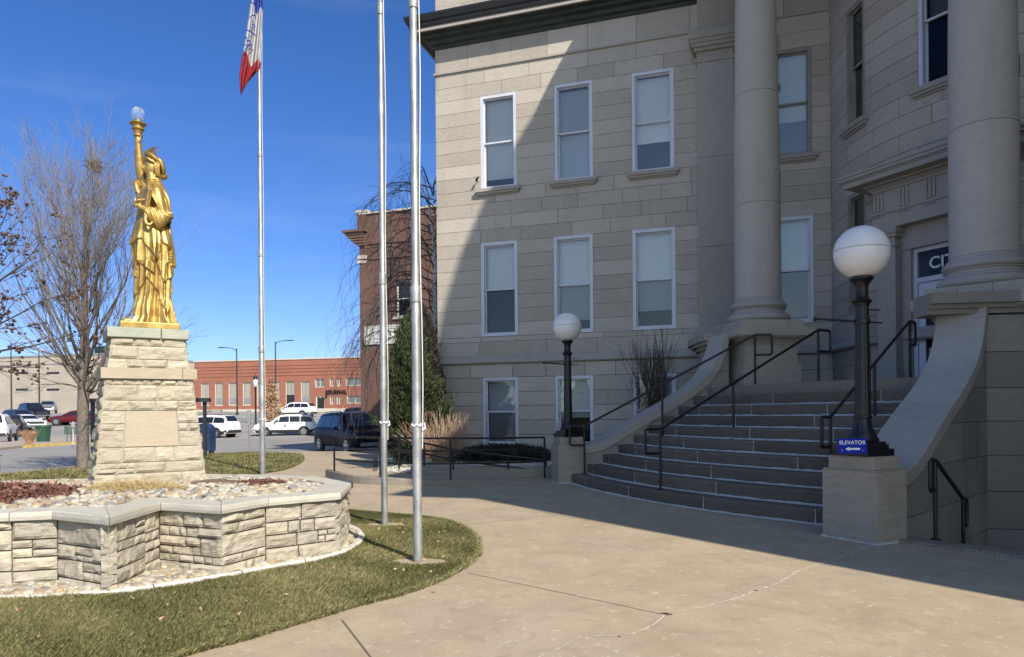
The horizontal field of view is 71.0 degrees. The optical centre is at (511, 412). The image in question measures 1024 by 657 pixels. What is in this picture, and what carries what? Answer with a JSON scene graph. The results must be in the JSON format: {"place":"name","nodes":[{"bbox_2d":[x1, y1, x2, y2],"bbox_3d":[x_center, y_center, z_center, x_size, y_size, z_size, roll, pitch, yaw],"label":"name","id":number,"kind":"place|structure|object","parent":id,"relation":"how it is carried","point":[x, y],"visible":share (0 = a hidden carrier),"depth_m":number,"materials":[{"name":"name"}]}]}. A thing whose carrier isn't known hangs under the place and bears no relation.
{"place":"outdoors","nodes":[
{"label":"outdoors","id":0,"kind":"place"},
{"bbox_2d":[0,437,90,449],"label":"pavement","id":1,"kind":"structure","parent":0,"point":[5,445],"depth_m":41.87,"materials":[{"name":"beige concrete"}]},
{"bbox_2d":[18,429,38,444],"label":"ornamental grass","id":2,"kind":"object","parent":1,"relation":"on","point":[28,438],"depth_m":38.77,"materials":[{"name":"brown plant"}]},
{"bbox_2d":[34,426,51,441],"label":"litter bin","id":3,"kind":"object","parent":1,"relation":"on","point":[44,434],"visible":0.98,"depth_m":43.20,"materials":[{"name":"green paint"}]},
{"bbox_2d":[71,422,74,443],"bbox_3d":[-23.663,1.118,38.712,0.220,1.236,0.220,0,0,0],"label":"parking meter","id":4,"kind":"object","parent":1,"relation":"on","point":[72,425],"visible":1,"depth_m":38.69,"materials":[{"name":"metal"}]},
{"bbox_2d":[64,426,90,440],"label":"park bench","id":5,"kind":"object","parent":1,"relation":"on","point":[67,428],"visible":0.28,"depth_m":43.39,"materials":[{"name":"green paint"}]},
{"bbox_2d":[0,0,436,360],"label":"sky","id":6,"kind":"structure","parent":0,"point":[177,61],"materials":[{"name":"blue"}]},
{"bbox_2d":[0,412,437,472],"bbox_3d":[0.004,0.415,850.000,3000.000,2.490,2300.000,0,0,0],"label":"ground","id":7,"kind":"structure","parent":0,"point":[67,453],"depth_m":36.95,"materials":[{"name":"grey asphalt"}]},
{"bbox_2d":[0,413,18,441],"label":"parked car","id":8,"kind":"object","parent":7,"relation":"on","point":[8,429],"visible":1,"depth_m":43.85,"materials":[{"name":"white metal"}]},
{"bbox_2d":[10,342,26,408],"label":"street light","id":9,"kind":"object","parent":7,"relation":"on","point":[11,373],"visible":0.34,"depth_m":95.94,"materials":[{"name":"metal"}]},
{"bbox_2d":[9,414,28,432],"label":"parked car","id":10,"kind":"object","parent":7,"relation":"on","point":[22,425],"visible":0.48,"depth_m":55.52,"materials":[{"name":"black"}]},
{"bbox_2d":[2,409,38,417],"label":"parked car","id":11,"kind":"object","parent":7,"relation":"on","point":[15,411],"visible":0.2,"depth_m":69.63,"materials":[{"name":"blue metal"}]},
{"bbox_2d":[17,414,46,429],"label":"parked car","id":12,"kind":"object","parent":7,"relation":"on","point":[33,420],"visible":0.34,"depth_m":63.18,"materials":[{"name":"white metal"}]},
{"bbox_2d":[18,402,49,418],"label":"parked car","id":13,"kind":"object","parent":7,"relation":"on","point":[38,409],"visible":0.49,"depth_m":79.12,"materials":[{"name":"blue metal"}]},
{"bbox_2d":[32,347,39,402],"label":"street light","id":14,"kind":"object","parent":7,"relation":"on","point":[38,376],"visible":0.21,"depth_m":91.94,"materials":[{"name":"metal"}]},
{"bbox_2d":[40,401,57,412],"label":"parked car","id":15,"kind":"object","parent":7,"relation":"on","point":[50,405],"visible":0.64,"depth_m":90.86,"materials":[{"name":"silver metal"}]},
{"bbox_2d":[23,441,90,447],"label":"yellow kerb","id":16,"kind":"structure","parent":7,"relation":"on","point":[49,444],"depth_m":40.02,"materials":[{"name":"paint"}]},
{"bbox_2d":[47,410,95,425],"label":"parked car","id":17,"kind":"object","parent":7,"relation":"on","point":[67,418],"visible":0.59,"depth_m":70.05,"materials":[{"name":"red metal"}]},
{"bbox_2d":[0,346,193,413],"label":"pale building","id":18,"kind":"structure","parent":7,"relation":"on","point":[66,401],"depth_m":111.29,"materials":[{"name":"beige painted concrete"},{"name":"dark metal"},{"name":"glass"}]},
{"bbox_2d":[0,451,304,480],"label":"lawn","id":19,"kind":"structure","parent":7,"relation":"on","point":[211,466],"depth_m":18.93,"materials":[{"name":"plant"}]},
{"bbox_2d":[0,91,214,467],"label":"bare tree","id":20,"kind":"object","parent":19,"relation":"on","point":[85,266],"visible":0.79,"depth_m":19.78,"materials":[{"name":"brown plant"}]},
{"bbox_2d":[84,157,107,173],"bbox_3d":[-11.706,-6.938,20.240,0.742,0.524,0.628,0,0,0],"label":"bird nest","id":21,"kind":"object","parent":20,"relation":"on","point":[96,164],"visible":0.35,"depth_m":20.16,"materials":[{"name":"brown plant"}]},
{"bbox_2d":[89,398,210,455],"bbox_3d":[-12.772,0.560,25.302,4.050,2.103,0.340,0,0,-9],"label":"notice board","id":22,"kind":"object","parent":19,"relation":"on","point":[92,401],"visible":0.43,"depth_m":25.56,"materials":[{"name":"metal"}]},
{"bbox_2d":[2,451,349,473],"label":"kerb","id":23,"kind":"structure","parent":7,"relation":"on","point":[294,451],"depth_m":28.60,"materials":[{"name":"beige concrete"}]},
{"bbox_2d":[197,414,240,437],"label":"parked car","id":24,"kind":"object","parent":7,"relation":"on","point":[228,425],"visible":0.4,"depth_m":51.56,"materials":[{"name":"white metal"}]},
{"bbox_2d":[218,347,238,414],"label":"street light","id":25,"kind":"object","parent":7,"relation":"on","point":[237,412],"visible":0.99,"depth_m":83.93,"materials":[{"name":"metal"}]},
{"bbox_2d":[247,410,253,451],"bbox_3d":[-10.449,0.750,28.685,0.205,1.682,0.155,0,0,0],"label":"sign post","id":26,"kind":"object","parent":7,"relation":"on","point":[250,417],"visible":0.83,"depth_m":28.62,"materials":[{"name":"metal"}]},
{"bbox_2d":[253,373,257,424],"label":"ornamental lamp","id":27,"kind":"object","parent":7,"relation":"on","point":[255,381],"visible":0.78,"depth_m":69.45,"materials":[{"name":"black paint"}]},
{"bbox_2d":[265,377,284,422],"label":"young tree","id":28,"kind":"object","parent":7,"relation":"on","point":[271,389],"visible":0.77,"depth_m":61.79,"materials":[{"name":"brown plant"}]},
{"bbox_2d":[193,356,360,411],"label":"journal building","id":29,"kind":"structure","parent":7,"relation":"on","point":[299,379],"depth_m":89.33,"materials":[{"name":"red brick"}]},
{"bbox_2d":[201,383,209,405],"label":"window","id":30,"kind":"structure","parent":29,"relation":"in","point":[204,386],"depth_m":91.83,"materials":[{"name":"glass"}]},
{"bbox_2d":[215,383,222,405],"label":"window","id":31,"kind":"structure","parent":29,"relation":"in","point":[218,386],"depth_m":91.36,"materials":[{"name":"glass"}]},
{"bbox_2d":[229,382,235,405],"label":"window","id":32,"kind":"structure","parent":29,"relation":"in","point":[232,386],"depth_m":90.96,"materials":[{"name":"glass"}]},
{"bbox_2d":[243,382,250,405],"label":"window","id":33,"kind":"structure","parent":29,"relation":"in","point":[246,385],"depth_m":90.50,"materials":[{"name":"glass"}]},
{"bbox_2d":[273,382,279,404],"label":"window","id":34,"kind":"structure","parent":29,"relation":"in","point":[277,383],"depth_m":89.58,"materials":[{"name":"glass"}]},
{"bbox_2d":[286,381,294,404],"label":"window","id":35,"kind":"structure","parent":29,"relation":"in","point":[290,385],"depth_m":89.25,"materials":[{"name":"glass"}]},
{"bbox_2d":[301,381,309,401],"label":"window","id":36,"kind":"structure","parent":29,"relation":"in","point":[305,385],"depth_m":88.79,"materials":[{"name":"glass"}]},
{"bbox_2d":[315,379,324,386],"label":"window","id":37,"kind":"structure","parent":29,"relation":"in","point":[318,382],"depth_m":88.41,"materials":[{"name":"glass"}]},
{"bbox_2d":[316,396,324,408],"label":"door","id":38,"kind":"structure","parent":29,"relation":"in","point":[320,400],"depth_m":88.38,"materials":[{"name":"white paint"}]},
{"bbox_2d":[346,377,360,385],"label":"window","id":39,"kind":"structure","parent":29,"relation":"in","point":[358,380],"depth_m":87.44,"materials":[{"name":"glass"}]},
{"bbox_2d":[347,395,360,403],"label":"window","id":40,"kind":"structure","parent":29,"relation":"in","point":[349,400],"depth_m":87.48,"materials":[{"name":"glass"}]},
{"bbox_2d":[252,414,316,435],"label":"parked car","id":41,"kind":"object","parent":7,"relation":"on","point":[302,424],"visible":0.84,"depth_m":54.29,"materials":[{"name":"white metal"}]},
{"bbox_2d":[275,340,293,407],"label":"street light","id":42,"kind":"object","parent":7,"relation":"on","point":[275,362],"visible":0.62,"depth_m":83.94,"materials":[{"name":"metal"}]},
{"bbox_2d":[272,402,316,415],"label":"parked car","id":43,"kind":"object","parent":7,"relation":"on","point":[309,408],"visible":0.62,"depth_m":79.10,"materials":[{"name":"white metal"}]},
{"bbox_2d":[344,407,360,411],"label":"parked car","id":44,"kind":"object","parent":7,"relation":"on","point":[355,409],"visible":0.05,"depth_m":51.57,"materials":[{"name":"black"}]},
{"bbox_2d":[314,411,397,450],"bbox_3d":[-6.815,0.870,31.000,2.390,1.858,5.140,0,0,-35],"label":"parked car","id":45,"kind":"object","parent":7,"relation":"on","point":[324,432],"visible":0.69,"depth_m":30.17,"materials":[{"name":"black"}]},
{"bbox_2d":[313,155,437,452],"bbox_3d":[-3.233,-4.086,27.340,8.096,13.284,7.643,0,0,-24],"label":"weeping birch","id":46,"kind":"object","parent":7,"relation":"on","point":[432,307],"visible":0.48,"depth_m":27.16,"materials":[{"name":"brown plant"}]},
{"bbox_2d":[403,0,1023,550],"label":"city hall","id":47,"kind":"structure","parent":7,"relation":"on","point":[689,176],"depth_m":19.20,"materials":[{"name":"stone"}]},
{"bbox_2d":[475,91,520,196],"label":"window","id":48,"kind":"structure","parent":47,"relation":"in","point":[497,111],"depth_m":21.54,"materials":[{"name":"grey glass"}]},
{"bbox_2d":[481,240,517,336],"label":"window","id":49,"kind":"structure","parent":47,"relation":"in","point":[499,260],"depth_m":21.60,"materials":[{"name":"grey glass"}]},
{"bbox_2d":[483,377,518,444],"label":"window","id":50,"kind":"structure","parent":47,"relation":"in","point":[500,394],"depth_m":21.52,"materials":[{"name":"grey glass"}]},
{"bbox_2d":[549,80,596,188],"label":"window","id":51,"kind":"structure","parent":47,"relation":"in","point":[573,119],"depth_m":20.83,"materials":[{"name":"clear glass"}]},
{"bbox_2d":[554,234,593,332],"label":"window","id":52,"kind":"structure","parent":47,"relation":"in","point":[573,254],"depth_m":20.83,"materials":[{"name":"grey glass"}]},
{"bbox_2d":[555,375,593,442],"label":"window","id":53,"kind":"structure","parent":47,"relation":"in","point":[582,385],"depth_m":20.81,"materials":[{"name":"grey glass"}]},
{"bbox_2d":[627,67,678,180],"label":"window","id":54,"kind":"structure","parent":47,"relation":"in","point":[653,90],"depth_m":20.15,"materials":[{"name":"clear glass"}]},
{"bbox_2d":[632,227,675,329],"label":"window","id":55,"kind":"structure","parent":47,"relation":"in","point":[654,249],"depth_m":20.14,"materials":[{"name":"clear glass"}]},
{"bbox_2d":[633,373,675,415],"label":"window","id":56,"kind":"structure","parent":47,"relation":"in","point":[636,410],"depth_m":20.09,"materials":[{"name":"grey glass"}]},
{"bbox_2d":[777,46,817,163],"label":"window","id":57,"kind":"structure","parent":47,"relation":"in","point":[794,65],"depth_m":19.03,"materials":[{"name":"grey glass"}]},
{"bbox_2d":[781,215,813,322],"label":"window","id":58,"kind":"structure","parent":47,"relation":"in","point":[797,254],"depth_m":19.00,"materials":[{"name":"grey glass"}]},
{"bbox_2d":[839,0,868,139],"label":"window","id":59,"kind":"structure","parent":47,"relation":"in","point":[857,119],"depth_m":16.95,"materials":[{"name":"black glass"}]},
{"bbox_2d":[848,193,865,313],"bbox_3d":[8.437,-3.744,16.784,0.788,2.800,0.777,0,0,0],"label":"window","id":60,"kind":"structure","parent":47,"relation":"in","point":[857,201],"depth_m":17.02,"materials":[{"name":"black glass"}]},
{"bbox_2d":[908,0,947,99],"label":"window","id":61,"kind":"structure","parent":47,"relation":"in","point":[932,14],"depth_m":14.99,"materials":[{"name":"black glass"}]},
{"bbox_2d":[913,242,948,376],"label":"door","id":62,"kind":"structure","parent":47,"relation":"in","point":[921,284],"depth_m":15.03,"materials":[{"name":"white glass"}]},
{"bbox_2d":[0,511,479,656],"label":"lawn","id":63,"kind":"structure","parent":0,"point":[358,515],"depth_m":5.76,"materials":[{"name":"plant"}]},
{"bbox_2d":[0,174,113,384],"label":"crabapple tree","id":64,"kind":"object","parent":63,"relation":"on","point":[7,202],"visible":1,"depth_m":9.03,"materials":[{"name":"brown plant"}]},
{"bbox_2d":[0,474,352,591],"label":"planter wall","id":65,"kind":"structure","parent":63,"relation":"on","point":[109,549],"depth_m":6.56,"materials":[{"name":"stone"}]},
{"bbox_2d":[0,479,85,503],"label":"dead groundcover","id":66,"kind":"object","parent":65,"relation":"on","point":[10,492],"visible":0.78,"depth_m":7.46,"materials":[{"name":"brown plant"}]},
{"bbox_2d":[6,456,111,487],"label":"dead stalks","id":67,"kind":"object","parent":66,"relation":"on","point":[63,475],"visible":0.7,"depth_m":7.96,"materials":[{"name":"plant"}]},
{"bbox_2d":[87,326,205,485],"bbox_3d":[-4.719,0.001,9.252,1.323,2.080,1.324,0,0,-33],"label":"statue pedestal","id":68,"kind":"object","parent":65,"relation":"on","point":[146,424],"visible":0.88,"depth_m":8.81,"materials":[{"name":"stone"}]},
{"bbox_2d":[117,106,179,329],"bbox_3d":[-4.716,-2.506,9.277,0.686,2.925,0.680,0,0,-33],"label":"statue","id":69,"kind":"object","parent":68,"relation":"on","point":[151,243],"visible":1,"depth_m":9.14,"materials":[{"name":"gold metal"}]},
{"bbox_2d":[0,474,321,508],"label":"pebbles","id":70,"kind":"object","parent":65,"relation":"in","point":[220,491],"visible":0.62,"depth_m":7.55,"materials":[{"name":"beige gravel"}]},
{"bbox_2d":[86,476,186,492],"bbox_3d":[-4.203,0.803,7.962,1.187,0.171,0.669,0,0,-11],"label":"straw tuft","id":71,"kind":"object","parent":70,"relation":"on","point":[133,485],"visible":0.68,"depth_m":7.91,"materials":[{"name":"beige plant"}]},
{"bbox_2d":[230,478,287,485],"bbox_3d":[-2.982,0.839,8.558,0.777,0.157,0.500,0,0,0],"label":"dead groundcover","id":72,"kind":"object","parent":70,"relation":"on","point":[262,481],"visible":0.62,"depth_m":8.47,"materials":[{"name":"brown plant"}]},
{"bbox_2d":[191,478,241,484],"bbox_3d":[-3.543,0.850,8.620,1.000,0.109,0.520,0,0,0],"label":"soil mound","id":73,"kind":"object","parent":65,"relation":"in","point":[222,480],"visible":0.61,"depth_m":8.54,"materials":[{"name":"beige soil"}]},
{"bbox_2d":[8,522,462,638],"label":"fallen leaves","id":74,"kind":"object","parent":63,"relation":"on","point":[160,618],"visible":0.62,"depth_m":5.72,"materials":[{"name":"brown plant"}]},
{"bbox_2d":[365,0,403,525],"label":"flagpole","id":75,"kind":"object","parent":63,"relation":"on","point":[382,282],"visible":0.94,"depth_m":9.42,"materials":[{"name":"silver metal"}]},
{"bbox_2d":[393,0,446,564],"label":"flagpole","id":76,"kind":"object","parent":63,"relation":"on","point":[415,287],"visible":0.9,"depth_m":7.06,"materials":[{"name":"silver metal"}]},
{"bbox_2d":[154,509,483,656],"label":"edging","id":77,"kind":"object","parent":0,"point":[202,647],"depth_m":5.46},
{"bbox_2d":[342,205,437,424],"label":"brick building","id":78,"kind":"structure","parent":0,"point":[366,286],"depth_m":44.64,"materials":[{"name":"brick"}]},
{"bbox_2d":[364,324,398,344],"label":"blank sign","id":79,"kind":"object","parent":78,"relation":"attached to","point":[378,336],"visible":0.21,"depth_m":44.53,"materials":[{"name":"white paint"}]},
{"bbox_2d":[397,280,409,315],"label":"window","id":80,"kind":"structure","parent":78,"relation":"in","point":[402,296],"depth_m":44.38,"materials":[{"name":"grey glass"}]},
{"bbox_2d":[1,451,1023,656],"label":"plaza","id":81,"kind":"structure","parent":0,"point":[867,604],"depth_m":5.91,"materials":[{"name":"concrete"}]},
{"bbox_2d":[199,423,215,453],"bbox_3d":[-11.806,1.013,27.663,0.560,1.180,0.560,0,0,0],"label":"mailbox","id":82,"kind":"object","parent":81,"relation":"on","point":[211,438],"visible":0.49,"depth_m":27.50,"materials":[{"name":"metal"}]},
{"bbox_2d":[257,56,266,474],"bbox_3d":[-6.290,-4.686,17.968,0.168,12.480,0.166,0,0,-34],"label":"flagpole","id":83,"kind":"object","parent":81,"relation":"on","point":[261,349],"visible":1,"depth_m":17.92,"materials":[{"name":"silver metal"}]},
{"bbox_2d":[239,0,262,94],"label":"flag","id":84,"kind":"object","parent":83,"relation":"attached to","point":[250,66],"visible":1,"depth_m":17.86,"materials":[{"name":"fabric"}]},
{"bbox_2d":[373,458,377,470],"bbox_3d":[-3.554,1.516,21.595,1.490,0.030,8.775,0,0,-7],"label":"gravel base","id":85,"kind":"object","parent":81,"relation":"on","point":[375,466],"visible":0.21,"depth_m":20.28,"materials":[{"name":"stone"}]},
{"bbox_2d":[369,306,457,465],"bbox_3d":[-2.598,-0.631,19.377,2.389,4.464,2.088,0,0,0],"label":"juniper tree","id":86,"kind":"object","parent":85,"relation":"on","point":[399,395],"visible":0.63,"depth_m":18.92,"materials":[{"name":"green plant"}]},
{"bbox_2d":[377,455,550,472],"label":"gravel","id":87,"kind":"structure","parent":85,"relation":"on","point":[405,468],"depth_m":17.59,"materials":[{"name":"white gravel"}]},
{"bbox_2d":[396,405,488,462],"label":"ornamental grass","id":88,"kind":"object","parent":87,"relation":"on","point":[455,428],"depth_m":17.77,"materials":[{"name":"beige plant"}]},
{"bbox_2d":[332,469,511,478],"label":"ramp","id":89,"kind":"structure","parent":81,"relation":"on","point":[389,474],"depth_m":16.25,"materials":[{"name":"concrete"}]},
{"bbox_2d":[325,469,550,485],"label":"ramp wall","id":90,"kind":"structure","parent":81,"relation":"on","point":[357,479],"depth_m":15.13,"materials":[{"name":"concrete"}]},
{"bbox_2d":[333,435,545,479],"bbox_3d":[-1.727,0.991,15.507,4.836,1.004,1.209,0,0,6],"label":"ramp railing","id":91,"kind":"object","parent":90,"relation":"on","point":[449,463],"visible":0.96,"depth_m":15.20,"materials":[{"name":"metal"}]},
{"bbox_2d":[411,459,550,477],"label":"planting bed wall","id":92,"kind":"structure","parent":81,"relation":"on","point":[505,472],"depth_m":16.33,"materials":[{"name":"concrete"}]},
{"bbox_2d":[398,441,546,469],"bbox_3d":[-0.946,1.007,16.425,3.483,0.704,0.196,0,0,8],"label":"ramp railing","id":93,"kind":"object","parent":92,"relation":"on","point":[452,459],"visible":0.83,"depth_m":16.40,"materials":[{"name":"metal"}]},
{"bbox_2d":[341,493,1017,656],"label":"pavement joint","id":94,"kind":"object","parent":81,"relation":"on","point":[359,642],"visible":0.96,"depth_m":5.74,"materials":[{"name":"grey concrete"}]},
{"bbox_2d":[539,545,873,656],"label":"crack filler","id":95,"kind":"object","parent":81,"relation":"on","point":[794,572],"visible":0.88,"depth_m":5.70,"materials":[{"name":"grey concrete"}]},
{"bbox_2d":[551,307,988,546],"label":"entrance stairs","id":96,"kind":"structure","parent":81,"relation":"on","point":[772,459],"depth_m":10.89,"materials":[{"name":"grey concrete"}]},
{"bbox_2d":[543,313,582,436],"bbox_3d":[1.133,-0.806,15.452,0.772,2.659,0.614,0,0,41],"label":"street lamp","id":97,"kind":"object","parent":96,"relation":"on","point":[567,328],"visible":0.99,"depth_m":15.30,"materials":[{"name":"black metal"}]},
{"bbox_2d":[569,333,772,473],"bbox_3d":[3.184,-0.134,14.613,4.073,2.832,0.118,0,0,11],"label":"handrail","id":98,"kind":"object","parent":96,"relation":"on","point":[665,382],"visible":0.91,"depth_m":14.61,"materials":[{"name":"metal"}]},
{"bbox_2d":[644,329,830,489],"bbox_3d":[4.124,-0.142,12.720,4.371,2.832,0.120,0,0,-26],"label":"handrail","id":99,"kind":"object","parent":96,"relation":"on","point":[819,351],"visible":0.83,"depth_m":12.58,"materials":[{"name":"metal"}]},
{"bbox_2d":[813,225,893,456],"bbox_3d":[4.003,-0.831,8.382,0.772,2.659,0.614,0,0,41],"label":"street lamp","id":100,"kind":"object","parent":96,"relation":"on","point":[861,255],"visible":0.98,"depth_m":8.24,"materials":[{"name":"black metal"}]},
{"bbox_2d":[837,438,866,452],"bbox_3d":[3.757,0.371,7.929,0.305,0.165,0.015,0,0,7],"label":"elevator sign","id":101,"kind":"object","parent":100,"relation":"attached to","point":[852,445],"visible":1,"depth_m":7.92,"materials":[{"name":"blue metal"}]},
{"bbox_2d":[820,320,916,455],"bbox_3d":[5.572,-0.255,11.021,0.120,2.632,4.231,0,0,44],"label":"handrail","id":102,"kind":"object","parent":96,"relation":"on","point":[846,397],"visible":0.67,"depth_m":10.99,"materials":[{"name":"metal"}]},
{"bbox_2d":[898,537,1023,558],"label":"stairwell kerb","id":103,"kind":"structure","parent":81,"relation":"on","point":[969,548],"depth_m":7.60,"materials":[{"name":"beige concrete"}]},
{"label":"pebble bed","id":104,"kind":"structure","parent":81,"relation":"on","visible":0},
{"bbox_2d":[0,526,358,594],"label":"pebbles","id":105,"kind":"object","parent":104,"relation":"on","point":[158,574],"visible":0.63,"depth_m":6.22,"materials":[{"name":"beige gravel"}]},
{"bbox_2d":[0,524,364,598],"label":"edging stones","id":106,"kind":"object","parent":104,"relation":"on","point":[360,538],"visible":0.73,"depth_m":6.41,"materials":[{"name":"white stone"}]},
{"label":"planting bed","id":107,"kind":"structure","parent":81,"relation":"on","visible":0},
{"bbox_2d":[447,441,550,462],"bbox_3d":[-0.317,1.057,18.282,2.799,0.665,2.644,0,0,0],"label":"juniper","id":108,"kind":"object","parent":107,"relation":"on","point":[478,457],"visible":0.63,"depth_m":17.84,"materials":[{"name":"green plant"}]},
{"bbox_2d":[617,327,678,410],"bbox_3d":[3.482,-0.797,18.172,1.589,2.910,1.382,0,0,0],"label":"narrow shrub","id":109,"kind":"object","parent":107,"relation":"on","point":[655,373],"visible":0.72,"depth_m":18.08,"materials":[{"name":"plant"}]},
{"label":"stairwell steps","id":110,"kind":"structure","parent":0,"visible":0},
{"bbox_2d":[928,458,968,543],"bbox_3d":[5.097,1.234,8.361,1.365,1.462,0.120,0,0,-43],"label":"handrail","id":111,"kind":"object","parent":110,"relation":"on","point":[934,464],"visible":0.88,"depth_m":8.02,"materials":[{"name":"metal"}]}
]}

